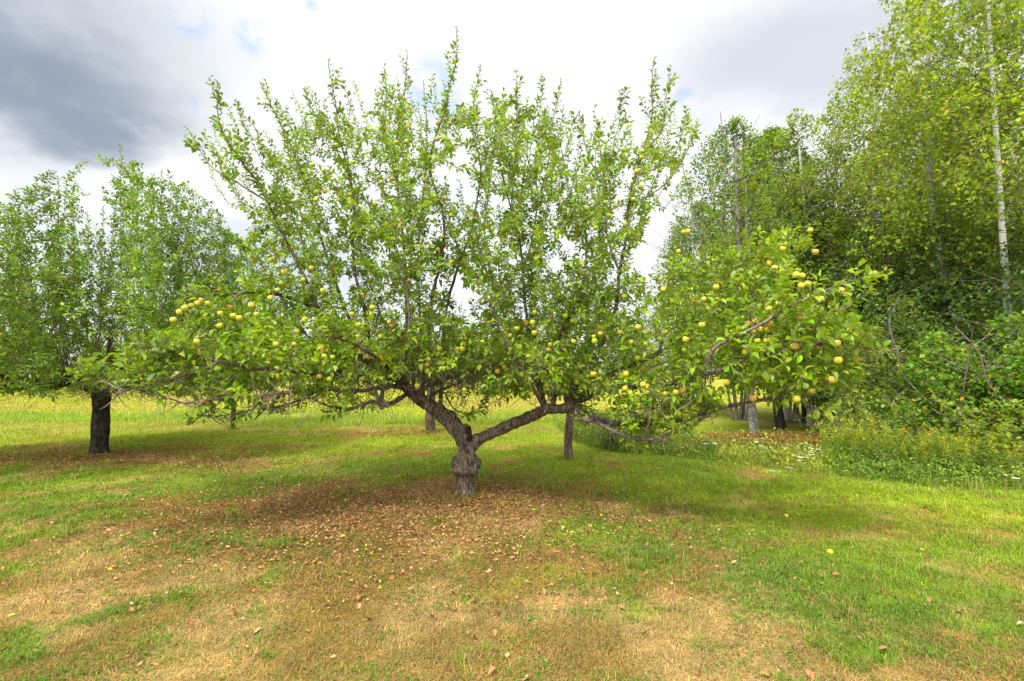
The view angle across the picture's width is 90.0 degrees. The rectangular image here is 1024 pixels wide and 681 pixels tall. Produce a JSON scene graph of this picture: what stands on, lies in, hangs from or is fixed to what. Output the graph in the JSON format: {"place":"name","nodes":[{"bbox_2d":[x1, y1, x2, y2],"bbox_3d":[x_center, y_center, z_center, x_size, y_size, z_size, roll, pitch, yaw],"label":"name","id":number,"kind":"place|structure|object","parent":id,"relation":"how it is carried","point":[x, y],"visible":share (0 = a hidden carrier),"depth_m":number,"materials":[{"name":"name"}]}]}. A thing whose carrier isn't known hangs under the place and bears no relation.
{"place":"outdoors","nodes":[
{"label":"outdoors","id":0,"kind":"place"},
{"bbox_2d":[0,375,1023,680],"bbox_3d":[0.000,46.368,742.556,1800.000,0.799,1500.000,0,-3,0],"label":"ground","id":1,"kind":"structure","parent":0,"point":[764,417],"depth_m":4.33,"materials":[{"name":"green plant"}]},
{"bbox_2d":[1,312,62,378],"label":"distant tree","id":2,"kind":"object","parent":1,"relation":"on","point":[30,352],"visible":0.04,"depth_m":100.22,"materials":[{"name":"green plant"}]},
{"bbox_2d":[0,145,286,454],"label":"apple tree","id":3,"kind":"object","parent":1,"relation":"on","point":[21,341],"visible":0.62,"depth_m":9.21,"materials":[{"name":"green plant"}]},
{"bbox_2d":[168,290,314,428],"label":"apple tree","id":4,"kind":"object","parent":1,"relation":"on","point":[234,418],"visible":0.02,"depth_m":14.31,"materials":[{"name":"green plant"}]},
{"bbox_2d":[0,403,642,427],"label":"tall grass","id":5,"kind":"structure","parent":1,"relation":"on","point":[56,417],"depth_m":16.95,"materials":[{"name":"green plant"}]},
{"bbox_2d":[323,316,433,401],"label":"apple tree","id":6,"kind":"object","parent":1,"relation":"on","point":[381,392],"depth_m":24.80,"materials":[{"name":"green plant"}]},
{"bbox_2d":[326,294,529,431],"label":"apple tree","id":7,"kind":"object","parent":1,"relation":"on","point":[429,422],"visible":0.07,"depth_m":13.32,"materials":[{"name":"green plant"}]},
{"bbox_2d":[455,326,489,374],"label":"distant tree","id":8,"kind":"object","parent":1,"relation":"on","point":[473,344],"visible":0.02,"depth_m":115.87,"materials":[{"name":"green plant"}]},
{"bbox_2d":[59,26,899,496],"bbox_3d":[-0.419,-1.159,6.472,9.172,6.559,4.261,0,-3,0],"label":"apple tree","id":9,"kind":"object","parent":1,"relation":"on","point":[337,338],"visible":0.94,"depth_m":5.92,"materials":[{"name":"green plant"}]},
{"bbox_2d":[169,316,176,322],"bbox_3d":[-3.397,-0.212,5.137,0.068,0.069,0.065,0,-10,-37],"label":"apple","id":10,"kind":"object","parent":9,"relation":"attached to","point":[172,319],"visible":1,"depth_m":5.11,"materials":[{"name":"yellow food"}]},
{"bbox_2d":[176,309,183,314],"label":"apple","id":11,"kind":"object","parent":9,"relation":"attached to","point":[179,312],"visible":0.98,"depth_m":5.33,"materials":[{"name":"yellow food"}]},
{"bbox_2d":[181,304,188,311],"bbox_3d":[-3.412,-0.345,5.344,0.071,0.083,0.074,15,-47,-23],"label":"apple","id":12,"kind":"object","parent":9,"relation":"attached to","point":[184,307],"visible":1,"depth_m":5.32,"materials":[{"name":"yellow food"}]},
{"bbox_2d":[682,336,689,342],"bbox_3d":[1.745,-0.017,5.130,0.071,0.079,0.068,7,9,-11],"label":"apple","id":13,"kind":"object","parent":9,"relation":"attached to","point":[685,339],"visible":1,"depth_m":5.11,"materials":[{"name":"yellow food"}]},
{"bbox_2d":[698,321,705,327],"bbox_3d":[1.916,-0.163,5.165,0.069,0.073,0.072,7,-8,11],"label":"apple","id":14,"kind":"object","parent":9,"relation":"attached to","point":[702,324],"visible":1,"depth_m":5.14,"materials":[{"name":"yellow food"}]},
{"bbox_2d":[712,284,719,289],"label":"apple","id":15,"kind":"object","parent":9,"relation":"attached to","point":[716,287],"visible":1,"depth_m":5.45,"materials":[{"name":"yellow food"}]},
{"bbox_2d":[749,395,756,401],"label":"apple","id":16,"kind":"object","parent":9,"relation":"attached to","point":[751,398],"visible":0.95,"depth_m":4.87,"materials":[{"name":"food"}]},
{"bbox_2d":[758,326,764,332],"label":"apple","id":17,"kind":"object","parent":9,"relation":"attached to","point":[761,329],"visible":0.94,"depth_m":4.93,"materials":[{"name":"yellow food"}]},
{"bbox_2d":[766,321,772,326],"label":"apple","id":18,"kind":"object","parent":9,"relation":"attached to","point":[769,323],"visible":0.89,"depth_m":4.89,"materials":[{"name":"food"}]},
{"bbox_2d":[790,342,798,349],"bbox_3d":[2.547,0.049,4.617,0.073,0.077,0.070,6,-12,39],"label":"apple","id":19,"kind":"object","parent":9,"relation":"attached to","point":[795,346],"visible":0.89,"depth_m":4.59,"materials":[{"name":"food"}]},
{"bbox_2d":[792,271,799,277],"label":"apple","id":20,"kind":"object","parent":9,"relation":"attached to","point":[796,273],"visible":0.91,"depth_m":5.22,"materials":[{"name":"yellow food"}]},
{"bbox_2d":[792,395,800,402],"bbox_3d":[2.567,0.521,4.624,0.071,0.078,0.068,5,-19,-5],"label":"apple","id":21,"kind":"object","parent":9,"relation":"attached to","point":[796,398],"visible":1,"depth_m":4.60,"materials":[{"name":"yellow food"}]},
{"bbox_2d":[798,283,804,288],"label":"apple","id":22,"kind":"object","parent":9,"relation":"attached to","point":[801,285],"visible":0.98,"depth_m":5.07,"materials":[{"name":"yellow food"}]},
{"bbox_2d":[807,388,815,393],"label":"apple","id":23,"kind":"object","parent":9,"relation":"attached to","point":[810,390],"visible":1,"depth_m":4.65,"materials":[{"name":"food"}]},
{"bbox_2d":[828,374,836,382],"bbox_3d":[2.806,0.336,4.484,0.069,0.077,0.067,-1,-9,22],"label":"apple","id":24,"kind":"object","parent":9,"relation":"attached to","point":[832,379],"visible":1,"depth_m":4.46,"materials":[{"name":"yellow food"}]},
{"bbox_2d":[833,355,842,363],"bbox_3d":[2.838,0.163,4.457,0.072,0.078,0.069,0,-5,-41],"label":"apple","id":25,"kind":"object","parent":9,"relation":"attached to","point":[836,361],"visible":1,"depth_m":4.43,"materials":[{"name":"yellow food"}]},
{"bbox_2d":[0,423,1014,680],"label":"leaf litter","id":26,"kind":"object","parent":1,"relation":"on","point":[396,507],"visible":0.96,"depth_m":5.58,"materials":[{"name":"brown plant"}]},
{"bbox_2d":[532,329,558,378],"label":"distant tree","id":27,"kind":"object","parent":1,"relation":"on","point":[541,341],"visible":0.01,"depth_m":108.06,"materials":[{"name":"green plant"}]},
{"bbox_2d":[558,419,598,438],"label":"shrub","id":28,"kind":"object","parent":1,"relation":"on","point":[575,430],"visible":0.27,"depth_m":11.94,"materials":[{"name":"green plant"}]},
{"bbox_2d":[515,276,658,459],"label":"apple tree","id":29,"kind":"object","parent":1,"relation":"on","point":[568,448],"visible":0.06,"depth_m":9.25,"materials":[{"name":"green plant"}]},
{"bbox_2d":[577,401,640,450],"bbox_3d":[2.117,1.710,10.574,1.532,1.092,1.770,0,-3,0],"label":"shrub","id":30,"kind":"object","parent":1,"relation":"on","point":[605,435],"visible":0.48,"depth_m":10.39,"materials":[{"name":"green plant"}]},
{"bbox_2d":[609,329,659,376],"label":"distant tree","id":31,"kind":"object","parent":1,"relation":"on","point":[639,354],"visible":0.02,"depth_m":103.58,"materials":[{"name":"green plant"}]},
{"bbox_2d":[615,294,673,396],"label":"young tree","id":32,"kind":"object","parent":1,"relation":"on","point":[646,317],"visible":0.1,"depth_m":30.22,"materials":[{"name":"green plant"}]},
{"bbox_2d":[607,415,681,452],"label":"shrub","id":33,"kind":"object","parent":1,"relation":"on","point":[659,440],"visible":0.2,"depth_m":10.16,"materials":[{"name":"green plant"}]},
{"bbox_2d":[524,428,836,459],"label":"ferns","id":34,"kind":"object","parent":1,"relation":"on","point":[786,437],"visible":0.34,"depth_m":10.45,"materials":[{"name":"green plant"}]},
{"bbox_2d":[668,347,692,375],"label":"distant tree","id":35,"kind":"object","parent":1,"relation":"on","point":[679,367],"visible":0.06,"depth_m":118.50,"materials":[{"name":"green plant"}]},
{"bbox_2d":[648,324,715,399],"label":"young tree","id":36,"kind":"object","parent":1,"relation":"on","point":[657,346],"visible":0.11,"depth_m":24.05,"materials":[{"name":"green plant"}]},
{"bbox_2d":[643,201,726,411],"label":"slender tree","id":37,"kind":"object","parent":1,"relation":"on","point":[702,225],"visible":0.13,"depth_m":20.00,"materials":[{"name":"green plant"}]},
{"bbox_2d":[689,431,718,452],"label":"shrub","id":38,"kind":"object","parent":1,"relation":"on","point":[707,440],"visible":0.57,"depth_m":9.77,"materials":[{"name":"green plant"}]},
{"bbox_2d":[649,112,812,420],"bbox_3d":[7.283,-2.458,16.890,5.163,10.384,5.807,-3,-4,39],"label":"slender tree","id":39,"kind":"object","parent":1,"relation":"on","point":[732,127],"visible":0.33,"depth_m":17.10,"materials":[{"name":"green plant"}]},
{"bbox_2d":[660,118,811,437],"bbox_3d":[5.621,-1.613,12.542,3.715,8.155,4.075,0,-3,0],"label":"woodland tree","id":40,"kind":"object","parent":1,"relation":"on","point":[752,417],"visible":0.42,"depth_m":12.70,"materials":[{"name":"green plant"}]},
{"bbox_2d":[686,176,813,402],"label":"aspen tree","id":41,"kind":"object","parent":1,"relation":"on","point":[746,194],"visible":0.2,"depth_m":12.74,"materials":[{"name":"green plant"}]},
{"bbox_2d":[686,160,836,430],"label":"woodland tree","id":42,"kind":"object","parent":1,"relation":"on","point":[779,419],"visible":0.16,"depth_m":13.80,"materials":[{"name":"green plant"}]},
{"bbox_2d":[550,415,1023,492],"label":"border weeds","id":43,"kind":"object","parent":1,"relation":"on","point":[787,454],"visible":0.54,"depth_m":8.28,"materials":[{"name":"green plant"}]},
{"bbox_2d":[716,127,860,419],"bbox_3d":[9.012,-2.274,17.114,4.963,10.005,5.059,-1,-4,18],"label":"aspen tree","id":44,"kind":"object","parent":1,"relation":"on","point":[787,415],"visible":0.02,"depth_m":16.82,"materials":[{"name":"green plant"}]},
{"bbox_2d":[700,125,897,421],"bbox_3d":[9.021,-2.188,16.639,5.516,9.796,4.905,-1,-3,8],"label":"slender tree","id":45,"kind":"object","parent":1,"relation":"on","point":[772,135],"visible":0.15,"depth_m":16.21,"materials":[{"name":"green plant"}]},
{"bbox_2d":[739,160,867,425],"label":"woodland tree","id":46,"kind":"object","parent":1,"relation":"on","point":[803,409],"visible":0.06,"depth_m":15.06,"materials":[{"name":"green plant"}]},
{"bbox_2d":[805,669,814,679],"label":"fallen leaf","id":47,"kind":"object","parent":1,"relation":"on","point":[808,672],"visible":0.93,"depth_m":2.69,"materials":[{"name":"orange plant"}]},
{"bbox_2d":[726,108,902,426],"bbox_3d":[8.741,-2.262,15.430,4.638,9.783,4.549,-3,-5,42],"label":"aspen tree","id":48,"kind":"object","parent":1,"relation":"on","point":[791,125],"visible":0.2,"depth_m":15.00,"materials":[{"name":"green plant"}]},
{"bbox_2d":[776,152,858,262],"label":"aspen tree","id":49,"kind":"object","parent":1,"relation":"on","point":[796,187],"visible":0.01,"depth_m":19.68,"materials":[{"name":"green plant"}]},
{"bbox_2d":[754,245,891,428],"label":"maple tree","id":50,"kind":"object","parent":1,"relation":"on","point":[809,250],"visible":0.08,"depth_m":14.21,"materials":[{"name":"green plant"}]},
{"bbox_2d":[767,147,891,422],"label":"woodland tree","id":51,"kind":"object","parent":1,"relation":"on","point":[802,182],"visible":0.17,"depth_m":14.58,"materials":[{"name":"green plant"}]},
{"bbox_2d":[792,384,876,440],"bbox_3d":[6.818,1.568,10.496,1.915,1.365,2.212,-2,-4,25],"label":"shrub","id":52,"kind":"object","parent":1,"relation":"on","point":[810,415],"visible":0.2,"depth_m":10.61,"materials":[{"name":"green plant"}]},
{"bbox_2d":[819,428,849,462],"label":"goldenrod","id":53,"kind":"object","parent":1,"relation":"on","point":[842,438],"visible":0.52,"depth_m":8.60,"materials":[{"name":"green plant"}]},
{"bbox_2d":[823,446,846,468],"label":"goldenrod","id":54,"kind":"object","parent":1,"relation":"on","point":[832,456],"visible":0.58,"depth_m":8.29,"materials":[{"name":"green plant"}]},
{"bbox_2d":[817,416,868,460],"bbox_3d":[5.634,1.698,8.709,0.762,0.845,0.564,-9,-4,30],"label":"goldenrod","id":55,"kind":"object","parent":1,"relation":"on","point":[842,430],"visible":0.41,"depth_m":8.65,"materials":[{"name":"green plant"}]},
{"bbox_2d":[820,423,872,463],"bbox_3d":[5.569,1.699,8.464,0.844,0.808,0.679,10,-8,23],"label":"goldenrod","id":56,"kind":"object","parent":1,"relation":"on","point":[845,444],"visible":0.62,"depth_m":8.42,"materials":[{"name":"green plant"}]},
{"bbox_2d":[787,94,925,422],"bbox_3d":[10.139,-2.509,15.674,4.216,10.338,4.136,1,-4,-23],"label":"aspen tree","id":57,"kind":"object","parent":1,"relation":"on","point":[831,142],"visible":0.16,"depth_m":15.44,"materials":[{"name":"green plant"}]},
{"bbox_2d":[847,436,869,462],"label":"goldenrod","id":58,"kind":"object","parent":1,"relation":"on","point":[858,444],"visible":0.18,"depth_m":8.54,"materials":[{"name":"green plant"}]},
{"bbox_2d":[825,86,927,287],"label":"aspen tree","id":59,"kind":"object","parent":1,"relation":"on","point":[859,101],"visible":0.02,"depth_m":19.36,"materials":[{"name":"green plant"}]},
{"bbox_2d":[859,426,898,473],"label":"goldenrod","id":60,"kind":"object","parent":1,"relation":"on","point":[880,443],"visible":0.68,"depth_m":7.93,"materials":[{"name":"green plant"}]},
{"bbox_2d":[849,435,908,472],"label":"shrub","id":61,"kind":"object","parent":1,"relation":"on","point":[863,457],"visible":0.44,"depth_m":7.94,"materials":[{"name":"green plant"}]},
{"bbox_2d":[856,409,908,468],"bbox_3d":[5.903,1.563,8.072,0.828,0.997,0.666,-1,-9,-23],"label":"goldenrod","id":62,"kind":"object","parent":1,"relation":"on","point":[871,430],"visible":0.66,"depth_m":8.09,"materials":[{"name":"green plant"}]},
{"bbox_2d":[828,378,936,441],"bbox_3d":[7.217,1.461,9.712,2.389,1.474,2.068,-2,-4,29],"label":"shrub","id":63,"kind":"object","parent":1,"relation":"on","point":[869,393],"visible":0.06,"depth_m":9.81,"materials":[{"name":"green plant"}]},
{"bbox_2d":[782,220,985,416],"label":"maple tree","id":64,"kind":"object","parent":1,"relation":"on","point":[835,268],"visible":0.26,"depth_m":12.24,"materials":[{"name":"green plant"}]},
{"bbox_2d":[784,21,996,382],"bbox_3d":[10.940,-3.474,15.337,5.542,12.204,5.357,-3,-4,38],"label":"aspen tree","id":65,"kind":"object","parent":1,"relation":"on","point":[853,79],"visible":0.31,"depth_m":14.93,"materials":[{"name":"green plant"}]},
{"bbox_2d":[877,426,914,444],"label":"goldenrod","id":66,"kind":"object","parent":1,"relation":"on","point":[911,429],"visible":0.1,"depth_m":8.80,"materials":[{"name":"green plant"}]},
{"bbox_2d":[833,294,971,414],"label":"young tree","id":67,"kind":"object","parent":1,"relation":"on","point":[883,366],"visible":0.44,"depth_m":10.42,"materials":[{"name":"green plant"}]},
{"bbox_2d":[885,432,922,465],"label":"goldenrod","id":68,"kind":"object","parent":1,"relation":"on","point":[915,443],"visible":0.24,"depth_m":8.00,"materials":[{"name":"green plant"}]},
{"bbox_2d":[896,427,933,467],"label":"goldenrod","id":69,"kind":"object","parent":1,"relation":"on","point":[906,453],"visible":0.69,"depth_m":7.81,"materials":[{"name":"green plant"}]},
{"bbox_2d":[898,427,941,470],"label":"goldenrod","id":70,"kind":"object","parent":1,"relation":"on","point":[931,435],"visible":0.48,"depth_m":7.80,"materials":[{"name":"green plant"}]},
{"bbox_2d":[826,384,1019,454],"bbox_3d":[7.185,1.474,9.179,2.596,1.402,2.764,0,-3,0],"label":"bramble bush","id":71,"kind":"object","parent":1,"relation":"on","point":[905,414],"visible":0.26,"depth_m":8.97,"materials":[{"name":"green plant"}]},
{"bbox_2d":[910,446,936,474],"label":"goldenrod","id":72,"kind":"object","parent":1,"relation":"on","point":[917,457],"visible":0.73,"depth_m":7.64,"materials":[{"name":"green plant"}]},
{"bbox_2d":[824,0,1023,339],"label":"aspen tree","id":73,"kind":"object","parent":1,"relation":"on","point":[973,220],"visible":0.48,"depth_m":12.12,"materials":[{"name":"green plant"}]},
{"bbox_2d":[827,215,1023,406],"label":"maple tree","id":74,"kind":"object","parent":1,"relation":"on","point":[945,285],"visible":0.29,"depth_m":11.47,"materials":[{"name":"green plant"}]},
{"bbox_2d":[886,431,969,473],"bbox_3d":[6.366,1.717,7.780,1.097,0.677,0.950,1,-4,-16],"label":"shrub","id":75,"kind":"object","parent":1,"relation":"on","point":[913,445],"visible":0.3,"depth_m":7.66,"materials":[{"name":"green plant"}]},
{"bbox_2d":[865,209,995,364],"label":"maple tree","id":76,"kind":"object","parent":1,"relation":"on","point":[931,278],"visible":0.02,"depth_m":14.87,"materials":[{"name":"green plant"}]},
{"bbox_2d":[853,0,1011,318],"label":"aspen tree","id":77,"kind":"object","parent":1,"relation":"on","point":[912,71],"visible":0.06,"depth_m":17.73,"materials":[{"name":"green plant"}]},
{"bbox_2d":[891,371,973,434],"bbox_3d":[7.016,1.352,8.310,2.217,1.736,1.502,1,-4,-16],"label":"dead brush","id":78,"kind":"object","parent":1,"relation":"on","point":[931,408],"visible":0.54,"depth_m":7.89,"materials":[{"name":"brown wood"}]},
{"bbox_2d":[849,0,1023,353],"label":"birch tree","id":79,"kind":"object","parent":1,"relation":"on","point":[961,99],"visible":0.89,"depth_m":10.68,"materials":[{"name":"green plant"}]},
{"bbox_2d":[851,377,1023,446],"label":"bramble bush","id":80,"kind":"object","parent":1,"relation":"on","point":[965,407],"visible":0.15,"depth_m":8.47,"materials":[{"name":"green plant"}]},
{"bbox_2d":[914,434,968,470],"bbox_3d":[6.536,1.727,7.691,0.621,0.640,0.504,0,-3,8],"label":"goldenrod","id":81,"kind":"object","parent":1,"relation":"on","point":[959,442],"visible":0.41,"depth_m":7.63,"materials":[{"name":"green plant"}]},
{"bbox_2d":[867,328,1016,438],"bbox_3d":[7.655,0.993,9.020,2.126,2.483,2.396,1,-4,-17],"label":"vine thicket","id":82,"kind":"object","parent":1,"relation":"on","point":[920,372],"visible":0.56,"depth_m":8.86,"materials":[{"name":"green plant"}]},
{"bbox_2d":[921,421,964,471],"bbox_3d":[6.643,1.635,7.852,0.678,0.824,0.545,-3,-8,-45],"label":"goldenrod","id":83,"kind":"object","parent":1,"relation":"on","point":[951,436],"visible":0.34,"depth_m":7.87,"materials":[{"name":"green plant"}]},
{"bbox_2d":[874,193,1022,347],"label":"maple tree","id":84,"kind":"object","parent":1,"relation":"on","point":[940,217],"visible":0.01,"depth_m":15.38,"materials":[{"name":"green plant"}]},
{"bbox_2d":[924,427,980,475],"bbox_3d":[6.532,1.648,7.547,0.559,0.760,0.695,-7,-4,-11],"label":"goldenrod","id":85,"kind":"object","parent":1,"relation":"on","point":[945,452],"visible":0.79,"depth_m":7.49,"materials":[{"name":"green plant"}]},
{"bbox_2d":[888,389,1023,455],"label":"bramble bush","id":86,"kind":"object","parent":1,"relation":"on","point":[994,393],"visible":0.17,"depth_m":7.97,"materials":[{"name":"green plant"}]},
{"bbox_2d":[892,207,1023,390],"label":"maple tree","id":87,"kind":"object","parent":1,"relation":"on","point":[978,277],"visible":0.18,"depth_m":11.80,"materials":[{"name":"green plant"}]},
{"bbox_2d":[901,35,1022,301],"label":"aspen tree","id":88,"kind":"object","parent":1,"relation":"on","point":[963,62],"visible":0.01,"depth_m":21.66,"materials":[{"name":"green plant"}]},
{"bbox_2d":[906,0,1023,309],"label":"aspen tree","id":89,"kind":"object","parent":1,"relation":"on","point":[971,64],"visible":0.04,"depth_m":16.20,"materials":[{"name":"green plant"}]},
{"bbox_2d":[923,340,1014,416],"bbox_3d":[8.893,1.139,9.969,2.126,2.292,2.396,2,-4,-32],"label":"vine thicket","id":90,"kind":"object","parent":1,"relation":"on","point":[991,357],"visible":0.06,"depth_m":9.82,"materials":[{"name":"green plant"}]},
{"bbox_2d":[938,437,1010,477],"bbox_3d":[6.798,1.718,7.563,0.919,0.655,1.062,3,-5,-40],"label":"shrub","id":91,"kind":"object","parent":1,"relation":"on","point":[978,456],"visible":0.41,"depth_m":7.40,"materials":[{"name":"green plant"}]},
{"bbox_2d":[928,210,1023,407],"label":"maple tree","id":92,"kind":"object","parent":1,"relation":"on","point":[1018,287],"visible":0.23,"depth_m":10.13,"materials":[{"name":"green plant"}]},
{"bbox_2d":[951,431,1000,470],"bbox_3d":[7.071,1.687,7.741,0.651,0.733,0.524,9,-17,-14],"label":"goldenrod","id":93,"kind":"object","parent":1,"relation":"on","point":[978,448],"visible":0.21,"depth_m":7.65,"materials":[{"name":"green plant"}]},
{"bbox_2d":[931,0,1023,309],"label":"aspen tree","id":94,"kind":"object","parent":1,"relation":"on","point":[1009,36],"visible":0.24,"depth_m":12.03,"materials":[{"name":"green plant"}]},
{"bbox_2d":[932,326,1023,455],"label":"vine thicket","id":95,"kind":"object","parent":1,"relation":"on","point":[1016,378],"visible":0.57,"depth_m":8.19,"materials":[{"name":"green plant"}]},
{"bbox_2d":[932,310,1023,432],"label":"vine thicket","id":96,"kind":"object","parent":1,"relation":"on","point":[1016,323],"visible":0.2,"depth_m":8.77,"materials":[{"name":"green plant"}]},
{"bbox_2d":[936,395,1023,459],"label":"bramble bush","id":97,"kind":"object","parent":1,"relation":"on","point":[1008,434],"visible":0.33,"depth_m":7.71,"materials":[{"name":"green plant"}]},
{"bbox_2d":[962,422,999,466],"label":"goldenrod","id":98,"kind":"object","parent":1,"relation":"on","point":[988,439],"visible":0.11,"depth_m":7.84,"materials":[{"name":"green plant"}]},
{"bbox_2d":[947,420,1020,459],"bbox_3d":[7.346,1.652,8.074,0.731,0.872,0.908,0,-5,1],"label":"goldenrod","id":99,"kind":"object","parent":1,"relation":"on","point":[980,434],"visible":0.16,"depth_m":7.94,"materials":[{"name":"green plant"}]},
{"bbox_2d":[959,412,1023,469],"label":"goldenrod","id":100,"kind":"object","parent":1,"relation":"on","point":[968,435],"visible":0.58,"depth_m":7.59,"materials":[{"name":"green plant"}]},
{"bbox_2d":[982,441,1023,483],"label":"goldenrod","id":101,"kind":"object","parent":1,"relation":"on","point":[1009,454],"visible":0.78,"depth_m":7.15,"materials":[{"name":"green plant"}]},
{"bbox_2d":[999,447,1023,481],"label":"goldenrod","id":102,"kind":"object","parent":1,"relation":"on","point":[1013,460],"visible":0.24,"depth_m":7.26,"materials":[{"name":"green plant"}]},
{"bbox_2d":[0,0,1023,371],"label":"sky","id":103,"kind":"structure","parent":0,"point":[80,80],"materials":[{"name":"white"}]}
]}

